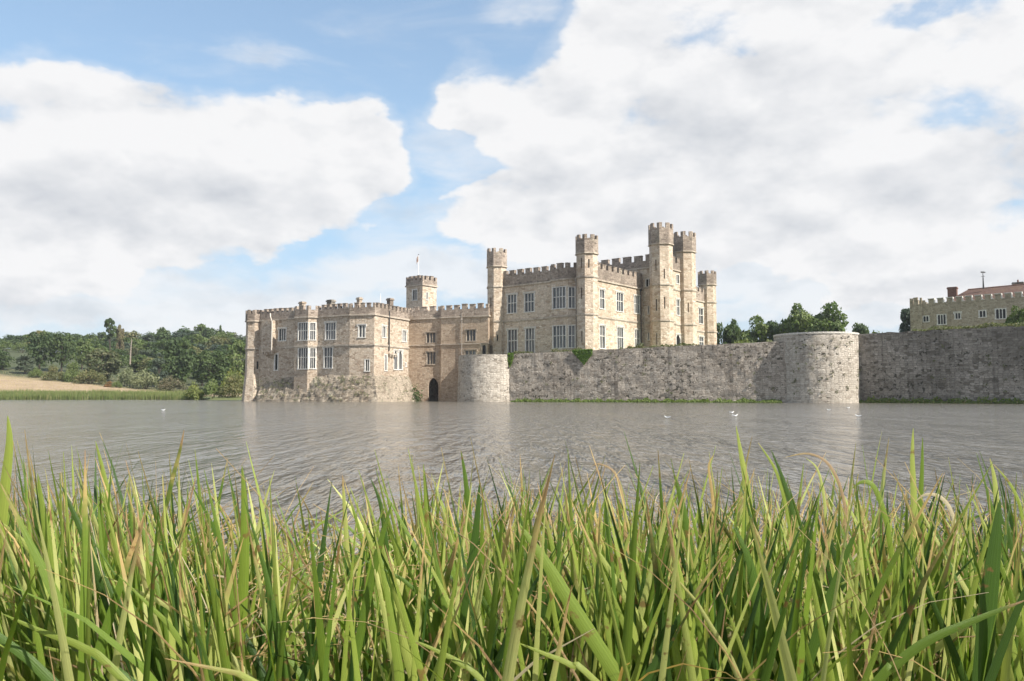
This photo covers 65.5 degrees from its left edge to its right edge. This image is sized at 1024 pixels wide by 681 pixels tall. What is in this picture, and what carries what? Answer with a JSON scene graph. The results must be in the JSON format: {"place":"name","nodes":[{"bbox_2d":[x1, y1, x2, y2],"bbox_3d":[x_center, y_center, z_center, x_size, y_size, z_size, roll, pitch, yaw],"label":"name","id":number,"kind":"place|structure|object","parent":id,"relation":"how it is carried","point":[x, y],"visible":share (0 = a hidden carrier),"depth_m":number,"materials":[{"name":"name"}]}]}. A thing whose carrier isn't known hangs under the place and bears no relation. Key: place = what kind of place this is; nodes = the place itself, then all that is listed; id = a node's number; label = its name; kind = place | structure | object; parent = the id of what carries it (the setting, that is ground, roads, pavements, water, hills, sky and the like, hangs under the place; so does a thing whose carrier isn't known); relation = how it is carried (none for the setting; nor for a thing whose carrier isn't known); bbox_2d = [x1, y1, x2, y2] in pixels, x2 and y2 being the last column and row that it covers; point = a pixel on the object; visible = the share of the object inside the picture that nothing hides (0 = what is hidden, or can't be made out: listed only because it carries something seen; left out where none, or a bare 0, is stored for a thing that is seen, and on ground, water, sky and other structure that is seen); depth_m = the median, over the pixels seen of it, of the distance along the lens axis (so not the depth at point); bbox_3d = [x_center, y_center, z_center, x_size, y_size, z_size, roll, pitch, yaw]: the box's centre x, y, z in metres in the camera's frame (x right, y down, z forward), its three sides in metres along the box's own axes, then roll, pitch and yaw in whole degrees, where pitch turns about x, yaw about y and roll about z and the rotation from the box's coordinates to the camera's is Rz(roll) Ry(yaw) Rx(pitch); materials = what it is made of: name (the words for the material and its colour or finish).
{"place":"outdoors","nodes":[
{"label":"outdoors","id":0,"kind":"place"},
{"bbox_2d":[0,349,242,399],"bbox_3d":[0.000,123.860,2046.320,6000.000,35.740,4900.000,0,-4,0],"label":"ground","id":1,"kind":"structure","parent":0,"point":[41,383],"depth_m":205.94,"materials":[{"name":"beige plant"}]},
{"bbox_2d":[0,350,15,369],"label":"meadow tree","id":2,"kind":"object","parent":1,"relation":"on","point":[4,361],"visible":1,"depth_m":223.45,"materials":[{"name":"green plant"}]},
{"bbox_2d":[0,334,24,346],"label":"woodland tree","id":3,"kind":"object","parent":1,"relation":"on","point":[16,339],"visible":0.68,"depth_m":319.29,"materials":[{"name":"green plant"}]},
{"bbox_2d":[15,354,35,373],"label":"meadow tree","id":4,"kind":"object","parent":1,"relation":"on","point":[23,366],"visible":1,"depth_m":217.31,"materials":[{"name":"green plant"}]},
{"bbox_2d":[25,330,54,369],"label":"tall tree","id":5,"kind":"object","parent":1,"relation":"on","point":[35,348],"visible":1,"depth_m":225.56,"materials":[{"name":"green plant"}]},
{"bbox_2d":[40,364,64,380],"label":"shrub","id":6,"kind":"object","parent":1,"relation":"on","point":[52,375],"visible":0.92,"depth_m":207.00,"materials":[{"name":"green plant"}]},
{"bbox_2d":[46,331,76,371],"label":"tall tree","id":7,"kind":"object","parent":1,"relation":"on","point":[60,341],"visible":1,"depth_m":227.69,"materials":[{"name":"green plant"}]},
{"bbox_2d":[61,359,81,381],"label":"shrub","id":8,"kind":"object","parent":1,"relation":"on","point":[72,373],"visible":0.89,"depth_m":206.30,"materials":[{"name":"green plant"}]},
{"bbox_2d":[72,338,94,369],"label":"meadow tree","id":9,"kind":"object","parent":1,"relation":"on","point":[84,347],"visible":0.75,"depth_m":239.44,"materials":[{"name":"green plant"}]},
{"bbox_2d":[73,369,107,384],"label":"shrub","id":10,"kind":"object","parent":1,"relation":"on","point":[91,376],"visible":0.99,"depth_m":202.80,"materials":[{"name":"green plant"}]},
{"bbox_2d":[0,388,188,399],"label":"shore reeds","id":11,"kind":"object","parent":1,"relation":"on","point":[30,394],"visible":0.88,"depth_m":165.12,"materials":[{"name":"green plant"}]},
{"bbox_2d":[82,348,122,379],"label":"meadow tree","id":12,"kind":"object","parent":1,"relation":"on","point":[111,359],"visible":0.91,"depth_m":213.75,"materials":[{"name":"green plant"}]},
{"bbox_2d":[101,318,116,349],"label":"pine tree","id":13,"kind":"object","parent":1,"relation":"on","point":[111,329],"visible":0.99,"depth_m":262.70,"materials":[{"name":"green plant"}]},
{"bbox_2d":[115,325,124,354],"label":"pine tree","id":14,"kind":"object","parent":1,"relation":"on","point":[120,337],"visible":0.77,"depth_m":262.25,"materials":[{"name":"brown plant"}]},
{"bbox_2d":[116,367,136,386],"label":"willow shrub","id":15,"kind":"object","parent":1,"relation":"on","point":[126,376],"visible":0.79,"depth_m":204.33,"materials":[{"name":"green plant"}]},
{"bbox_2d":[122,354,147,371],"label":"woodland tree","id":16,"kind":"object","parent":1,"relation":"on","point":[135,362],"visible":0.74,"depth_m":243.21,"materials":[{"name":"green plant"}]},
{"bbox_2d":[130,368,161,388],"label":"willow shrub","id":17,"kind":"object","parent":1,"relation":"on","point":[145,380],"visible":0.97,"depth_m":199.92,"materials":[{"name":"green plant"}]},
{"bbox_2d":[149,357,169,384],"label":"meadow tree","id":18,"kind":"object","parent":1,"relation":"on","point":[155,369],"visible":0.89,"depth_m":207.15,"materials":[{"name":"green plant"}]},
{"bbox_2d":[156,375,186,390],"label":"shrub","id":19,"kind":"object","parent":1,"relation":"on","point":[167,385],"visible":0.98,"depth_m":196.87,"materials":[{"name":"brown plant"}]},
{"bbox_2d":[163,337,195,383],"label":"meadow tree","id":20,"kind":"object","parent":1,"relation":"on","point":[176,354],"visible":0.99,"depth_m":210.72,"materials":[{"name":"green plant"}]},
{"bbox_2d":[183,381,206,399],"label":"shore bush","id":21,"kind":"object","parent":1,"relation":"on","point":[193,393],"visible":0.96,"depth_m":162.81,"materials":[{"name":"green plant"}]},
{"bbox_2d":[191,350,230,384],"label":"meadow tree","id":22,"kind":"object","parent":1,"relation":"on","point":[215,361],"visible":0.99,"depth_m":205.06,"materials":[{"name":"green plant"}]},
{"bbox_2d":[202,379,224,397],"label":"shore bush","id":23,"kind":"object","parent":1,"relation":"on","point":[211,388],"visible":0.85,"depth_m":161.91,"materials":[{"name":"green plant"}]},
{"bbox_2d":[204,335,231,349],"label":"woodland tree","id":24,"kind":"object","parent":1,"relation":"on","point":[221,341],"visible":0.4,"depth_m":301.81,"materials":[{"name":"green plant"}]},
{"bbox_2d":[216,372,243,397],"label":"shore bush","id":25,"kind":"object","parent":1,"relation":"on","point":[232,388],"visible":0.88,"depth_m":161.65,"materials":[{"name":"green plant"}]},
{"bbox_2d":[220,366,243,394],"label":"shore bush","id":26,"kind":"object","parent":1,"relation":"on","point":[224,383],"visible":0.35,"depth_m":177.00,"materials":[{"name":"green plant"}]},
{"bbox_2d":[226,339,245,375],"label":"meadow tree","id":27,"kind":"object","parent":1,"relation":"on","point":[237,346],"visible":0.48,"depth_m":225.48,"materials":[{"name":"green plant"}]},
{"bbox_2d":[407,303,490,400],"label":"link range","id":28,"kind":"structure","parent":1,"relation":"on","point":[441,339],"depth_m":130.58,"materials":[{"name":"stone"}]},
{"bbox_2d":[405,275,437,310],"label":"bell tower","id":29,"kind":"structure","parent":28,"relation":"on","point":[421,290],"depth_m":140.24,"materials":[{"name":"stone"}]},
{"bbox_2d":[425,331,436,343],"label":"window","id":30,"kind":"structure","parent":28,"relation":"in","point":[431,336],"depth_m":131.95,"materials":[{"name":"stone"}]},
{"bbox_2d":[425,351,436,364],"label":"window","id":31,"kind":"structure","parent":28,"relation":"in","point":[431,357],"depth_m":131.77,"materials":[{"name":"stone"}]},
{"bbox_2d":[509,341,786,402],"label":"curtain wall","id":32,"kind":"structure","parent":1,"relation":"on","point":[712,372],"depth_m":108.74,"materials":[{"name":"stone"}]},
{"bbox_2d":[572,349,592,364],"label":"ivy","id":33,"kind":"object","parent":32,"relation":"attached to","point":[583,356],"visible":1,"depth_m":112.98,"materials":[{"name":"green plant"}]},
{"bbox_2d":[251,338,1023,401],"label":"wall tufts","id":34,"kind":"object","parent":32,"relation":"attached to","point":[1021,347],"visible":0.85,"depth_m":111.50,"materials":[{"name":"green plant"}]},
{"bbox_2d":[708,455,722,591],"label":"reed leaf","id":35,"kind":"object","parent":1,"relation":"on","point":[711,486],"visible":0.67,"depth_m":1.68,"materials":[{"name":"green plant"}]},
{"bbox_2d":[773,332,859,402],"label":"round bastion","id":36,"kind":"object","parent":1,"relation":"on","point":[806,377],"visible":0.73,"depth_m":99.78,"materials":[{"name":"stone"}]},
{"bbox_2d":[899,308,910,331],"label":"background tree","id":37,"kind":"object","parent":1,"relation":"on","point":[905,320],"visible":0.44,"depth_m":158.13,"materials":[{"name":"green plant"}]},
{"bbox_2d":[912,438,923,573],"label":"reed leaf","id":38,"kind":"object","parent":1,"relation":"on","point":[921,487],"visible":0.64,"depth_m":1.73,"materials":[{"name":"green plant"}]},
{"bbox_2d":[858,326,1023,402],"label":"curtain wall","id":39,"kind":"structure","parent":1,"relation":"on","point":[898,365],"depth_m":95.33,"materials":[{"name":"stone"}]},
{"bbox_2d":[512,322,1023,353],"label":"wall top plants","id":40,"kind":"object","parent":39,"relation":"on","point":[935,327],"depth_m":97.04,"materials":[{"name":"green plant"}]},
{"bbox_2d":[917,502,977,613],"bbox_3d":[0.942,0.741,1.302,0.526,0.942,0.002,0,-4,0],"label":"reed leaf","id":41,"kind":"object","parent":1,"relation":"on","point":[964,586],"visible":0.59,"depth_m":1.33,"materials":[{"name":"plant"}]},
{"bbox_2d":[0,400,1023,600],"bbox_3d":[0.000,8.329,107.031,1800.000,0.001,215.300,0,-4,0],"label":"lake water","id":42,"kind":"structure","parent":0,"point":[333,442],"depth_m":14.93,"materials":[{"name":"grey liquid"}]},
{"bbox_2d":[242,293,415,401],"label":"castle keep","id":43,"kind":"structure","parent":42,"relation":"in","point":[302,345],"depth_m":122.21,"materials":[{"name":"stone"}]},
{"bbox_2d":[297,322,308,340],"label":"window","id":44,"kind":"structure","parent":43,"relation":"in","point":[302,335],"depth_m":122.85,"materials":[{"name":"grey glass"}]},
{"bbox_2d":[297,347,308,369],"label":"window","id":45,"kind":"structure","parent":43,"relation":"in","point":[303,353],"depth_m":122.49,"materials":[{"name":"grey glass"}]},
{"bbox_2d":[309,322,316,340],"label":"window","id":46,"kind":"structure","parent":43,"relation":"in","point":[312,325],"depth_m":122.46,"materials":[{"name":"white glass"}]},
{"bbox_2d":[309,348,316,368],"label":"window","id":47,"kind":"structure","parent":43,"relation":"in","point":[312,351],"depth_m":122.20,"materials":[{"name":"white glass"}]},
{"bbox_2d":[322,346,333,368],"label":"window","id":48,"kind":"structure","parent":43,"relation":"in","point":[327,350],"depth_m":121.33,"materials":[{"name":"grey glass"}]},
{"bbox_2d":[324,321,336,339],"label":"window","id":49,"kind":"structure","parent":43,"relation":"in","point":[330,326],"depth_m":121.36,"materials":[{"name":"grey glass"}]},
{"bbox_2d":[457,354,509,401],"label":"round bastion","id":50,"kind":"object","parent":42,"relation":"in","point":[483,377],"visible":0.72,"depth_m":116.99,"materials":[{"name":"stone"}]},
{"bbox_2d":[0,430,1023,680],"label":"reed bed","id":51,"kind":"object","parent":42,"relation":"in","point":[302,620],"visible":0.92,"depth_m":1.28,"materials":[{"name":"green plant"}]},
{"bbox_2d":[0,415,12,576],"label":"reed leaf","id":52,"kind":"object","parent":51,"relation":"on","point":[5,480],"visible":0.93,"depth_m":1.49,"materials":[{"name":"green plant"}]},
{"bbox_2d":[0,521,28,552],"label":"reed leaf","id":53,"kind":"object","parent":51,"relation":"on","point":[14,534],"visible":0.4,"depth_m":1.38,"materials":[{"name":"green plant"}]},
{"bbox_2d":[37,473,71,663],"bbox_3d":[-0.688,0.717,1.304,0.218,0.990,0.003,0,-4,0],"label":"reed leaf","id":54,"kind":"object","parent":51,"relation":"on","point":[46,532],"visible":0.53,"depth_m":1.33,"materials":[{"name":"green plant"}]},
{"bbox_2d":[1,613,129,680],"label":"reed leaf","id":55,"kind":"object","parent":51,"relation":"on","point":[107,664],"visible":0.89,"depth_m":1.15,"materials":[{"name":"green plant"}]},
{"bbox_2d":[95,441,118,617],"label":"reed leaf","id":56,"kind":"object","parent":51,"relation":"on","point":[103,473],"visible":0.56,"depth_m":1.88,"materials":[{"name":"green plant"}]},
{"bbox_2d":[61,485,165,680],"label":"reed leaf","id":57,"kind":"object","parent":51,"relation":"on","point":[77,521],"visible":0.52,"depth_m":1.33,"materials":[{"name":"green plant"}]},
{"bbox_2d":[150,431,183,575],"bbox_3d":[-0.847,0.721,1.755,0.219,1.042,0.002,0,-4,0],"label":"reed leaf","id":58,"kind":"object","parent":51,"relation":"on","point":[170,486],"visible":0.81,"depth_m":1.78,"materials":[{"name":"green plant"}]},
{"bbox_2d":[234,466,248,677],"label":"reed leaf","id":59,"kind":"object","parent":51,"relation":"on","point":[243,583],"visible":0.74,"depth_m":1.33,"materials":[{"name":"green plant"}]},
{"bbox_2d":[342,475,351,629],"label":"reed leaf","id":60,"kind":"object","parent":51,"relation":"on","point":[346,536],"visible":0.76,"depth_m":1.48,"materials":[{"name":"green plant"}]},
{"bbox_2d":[347,503,391,680],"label":"reed leaf","id":61,"kind":"object","parent":51,"relation":"on","point":[363,617],"visible":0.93,"depth_m":1.23,"materials":[{"name":"green plant"}]},
{"bbox_2d":[371,480,392,680],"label":"reed leaf","id":62,"kind":"object","parent":51,"relation":"on","point":[382,509],"visible":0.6,"depth_m":1.58,"materials":[{"name":"green plant"}]},
{"bbox_2d":[423,464,430,583],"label":"reed leaf","id":63,"kind":"object","parent":51,"relation":"on","point":[426,519],"visible":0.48,"depth_m":1.78,"materials":[{"name":"green plant"}]},
{"bbox_2d":[415,640,485,680],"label":"reed leaf","id":64,"kind":"object","parent":51,"relation":"on","point":[472,670],"visible":0.81,"depth_m":1.15,"materials":[{"name":"green plant"}]},
{"bbox_2d":[451,484,479,680],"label":"reed leaf","id":65,"kind":"object","parent":51,"relation":"on","point":[473,551],"visible":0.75,"depth_m":1.28,"materials":[{"name":"green plant"}]},
{"bbox_2d":[461,452,471,559],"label":"reed leaf","id":66,"kind":"object","parent":51,"relation":"on","point":[466,489],"visible":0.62,"depth_m":1.88,"materials":[{"name":"green plant"}]},
{"bbox_2d":[519,643,598,680],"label":"reed leaf","id":67,"kind":"object","parent":51,"relation":"on","point":[587,673],"visible":1,"depth_m":1.13,"materials":[{"name":"green plant"}]},
{"bbox_2d":[519,524,621,680],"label":"reed leaf","id":68,"kind":"object","parent":51,"relation":"on","point":[596,644],"visible":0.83,"depth_m":1.19,"materials":[{"name":"green plant"}]},
{"bbox_2d":[589,538,674,680],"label":"reed leaf","id":69,"kind":"object","parent":51,"relation":"on","point":[642,625],"visible":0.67,"depth_m":1.25,"materials":[{"name":"green plant"}]},
{"bbox_2d":[675,477,699,661],"bbox_3d":[0.305,0.713,1.254,0.082,0.988,0.003,0,-4,0],"label":"reed leaf","id":70,"kind":"object","parent":51,"relation":"on","point":[686,522],"visible":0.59,"depth_m":1.28,"materials":[{"name":"green plant"}]},
{"bbox_2d":[736,427,755,564],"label":"reed leaf","id":71,"kind":"object","parent":51,"relation":"on","point":[742,462],"visible":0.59,"depth_m":1.78,"materials":[{"name":"green plant"}]},
{"bbox_2d":[733,525,769,680],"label":"reed leaf","id":72,"kind":"object","parent":51,"relation":"on","point":[760,626],"visible":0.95,"depth_m":1.22,"materials":[{"name":"green plant"}]},
{"bbox_2d":[758,443,796,582],"bbox_3d":[0.597,0.725,1.654,0.150,1.020,0.002,0,-4,0],"label":"reed leaf","id":73,"kind":"object","parent":51,"relation":"on","point":[782,493],"visible":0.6,"depth_m":1.68,"materials":[{"name":"green plant"}]},
{"bbox_2d":[771,450,799,558],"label":"reed leaf","id":74,"kind":"object","parent":51,"relation":"on","point":[789,498],"visible":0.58,"depth_m":1.68,"materials":[{"name":"green plant"}]},
{"bbox_2d":[806,458,827,539],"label":"reed leaf","id":75,"kind":"object","parent":51,"relation":"on","point":[824,499],"visible":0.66,"depth_m":1.88,"materials":[{"name":"green plant"}]},
{"bbox_2d":[787,453,852,599],"bbox_3d":[0.669,0.736,1.653,0.180,0.998,0.002,0,-4,0],"label":"reed leaf","id":76,"kind":"object","parent":51,"relation":"on","point":[837,480],"visible":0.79,"depth_m":1.68,"materials":[{"name":"plant"}]},
{"bbox_2d":[803,521,860,680],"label":"reed leaf","id":77,"kind":"object","parent":51,"relation":"on","point":[814,644],"visible":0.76,"depth_m":1.22,"materials":[{"name":"green plant"}]},
{"bbox_2d":[852,480,895,583],"bbox_3d":[0.768,0.752,1.552,0.184,0.953,0.002,0,-4,0],"label":"reed leaf","id":78,"kind":"object","parent":51,"relation":"on","point":[885,520],"visible":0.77,"depth_m":1.58,"materials":[{"name":"green plant"}]},
{"bbox_2d":[910,430,918,654],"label":"reed leaf","id":79,"kind":"object","parent":51,"relation":"on","point":[913,490],"visible":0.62,"depth_m":1.68,"materials":[{"name":"green plant"}]},
{"bbox_2d":[916,493,965,597],"bbox_3d":[0.899,0.765,1.551,0.199,0.927,0.002,0,-4,0],"label":"reed leaf","id":80,"kind":"object","parent":51,"relation":"on","point":[947,504],"visible":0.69,"depth_m":1.58,"materials":[{"name":"plant"}]},
{"bbox_2d":[871,600,1023,680],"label":"reed leaf","id":81,"kind":"object","parent":51,"relation":"on","point":[888,669],"visible":0.99,"depth_m":1.12,"materials":[{"name":"green plant"}]},
{"bbox_2d":[972,500,1001,680],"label":"reed leaf","id":82,"kind":"object","parent":51,"relation":"on","point":[988,602],"visible":0.97,"depth_m":1.17,"materials":[{"name":"green plant"}]},
{"bbox_2d":[990,459,1003,595],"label":"reed leaf","id":83,"kind":"object","parent":51,"relation":"on","point":[995,484],"visible":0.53,"depth_m":1.58,"materials":[{"name":"green plant"}]},
{"bbox_2d":[993,464,1023,527],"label":"reed leaf","id":84,"kind":"object","parent":51,"relation":"on","point":[1016,496],"visible":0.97,"depth_m":1.58,"materials":[{"name":"green plant"}]},
{"bbox_2d":[0,0,1023,352],"label":"sky","id":85,"kind":"structure","parent":0,"point":[171,165],"materials":[{"name":"white"}]},
{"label":"island lawn","id":86,"kind":"structure","parent":0,"visible":0},
{"bbox_2d":[486,222,716,353],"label":"castle","id":87,"kind":"structure","parent":86,"relation":"on","point":[657,297],"depth_m":127.90,"materials":[{"name":"stone"}]},
{"bbox_2d":[506,293,517,313],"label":"window","id":88,"kind":"structure","parent":87,"relation":"in","point":[511,297],"depth_m":128.00,"materials":[{"name":"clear glass"}]},
{"bbox_2d":[506,328,518,353],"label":"window","id":89,"kind":"structure","parent":87,"relation":"in","point":[512,333],"depth_m":127.53,"materials":[{"name":"grey glass"}]},
{"bbox_2d":[523,291,534,312],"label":"window","id":90,"kind":"structure","parent":87,"relation":"in","point":[529,299],"depth_m":125.77,"materials":[{"name":"grey glass"}]},
{"bbox_2d":[524,326,535,352],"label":"window","id":91,"kind":"structure","parent":87,"relation":"in","point":[529,333],"depth_m":125.28,"materials":[{"name":"clear glass"}]},
{"bbox_2d":[551,286,566,309],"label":"window","id":92,"kind":"structure","parent":87,"relation":"in","point":[558,294],"depth_m":121.04,"materials":[{"name":"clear glass"}]},
{"bbox_2d":[552,325,566,348],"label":"window","id":93,"kind":"structure","parent":87,"relation":"in","point":[559,332],"depth_m":120.60,"materials":[{"name":"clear glass"}]},
{"bbox_2d":[567,287,575,308],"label":"window","id":94,"kind":"structure","parent":87,"relation":"in","point":[571,291],"depth_m":119.98,"materials":[{"name":"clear glass"}]},
{"bbox_2d":[567,325,575,347],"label":"window","id":95,"kind":"structure","parent":87,"relation":"in","point":[571,328],"depth_m":119.57,"materials":[{"name":"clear glass"}]},
{"bbox_2d":[599,324,606,348],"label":"window","id":96,"kind":"structure","parent":87,"relation":"in","point":[602,328],"depth_m":121.87,"materials":[{"name":"clear glass"}]},
{"bbox_2d":[615,291,624,312],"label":"window","id":97,"kind":"structure","parent":87,"relation":"in","point":[619,297],"depth_m":126.29,"materials":[{"name":"clear glass"}]},
{"bbox_2d":[616,326,624,348],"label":"window","id":98,"kind":"structure","parent":87,"relation":"in","point":[620,331],"depth_m":125.97,"materials":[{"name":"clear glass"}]},
{"bbox_2d":[717,322,738,344],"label":"background tree","id":99,"kind":"object","parent":86,"relation":"on","point":[729,332],"visible":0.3,"depth_m":175.39,"materials":[{"name":"green plant"}]},
{"bbox_2d":[738,314,770,342],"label":"background tree","id":100,"kind":"object","parent":86,"relation":"on","point":[760,330],"visible":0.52,"depth_m":170.69,"materials":[{"name":"green plant"}]},
{"bbox_2d":[765,318,789,341],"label":"background tree","id":101,"kind":"object","parent":86,"relation":"on","point":[773,328],"visible":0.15,"depth_m":169.65,"materials":[{"name":"green plant"}]},
{"bbox_2d":[777,303,813,333],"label":"background tree","id":102,"kind":"object","parent":86,"relation":"on","point":[799,320],"visible":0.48,"depth_m":164.97,"materials":[{"name":"green plant"}]},
{"bbox_2d":[805,301,848,331],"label":"background tree","id":103,"kind":"object","parent":86,"relation":"on","point":[825,321],"visible":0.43,"depth_m":163.30,"materials":[{"name":"green plant"}]},
{"bbox_2d":[852,322,868,333],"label":"background tree","id":104,"kind":"object","parent":86,"relation":"on","point":[858,328],"visible":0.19,"depth_m":169.40,"materials":[{"name":"green plant"}]},
{"bbox_2d":[910,280,1023,330],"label":"gatehouse","id":105,"kind":"object","parent":86,"relation":"on","point":[975,306],"visible":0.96,"depth_m":145.06,"materials":[{"name":"stone"}]},
{"bbox_2d":[1003,305,1023,326],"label":"garden bush","id":106,"kind":"object","parent":86,"relation":"on","point":[1013,317],"visible":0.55,"depth_m":102.23,"materials":[{"name":"green plant"}]},
{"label":"mud bank","id":107,"kind":"structure","parent":0,"visible":0},
{"bbox_2d":[510,395,1023,403],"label":"bank grass","id":108,"kind":"structure","parent":107,"relation":"on","point":[921,400],"depth_m":101.89,"materials":[{"name":"green plant"}]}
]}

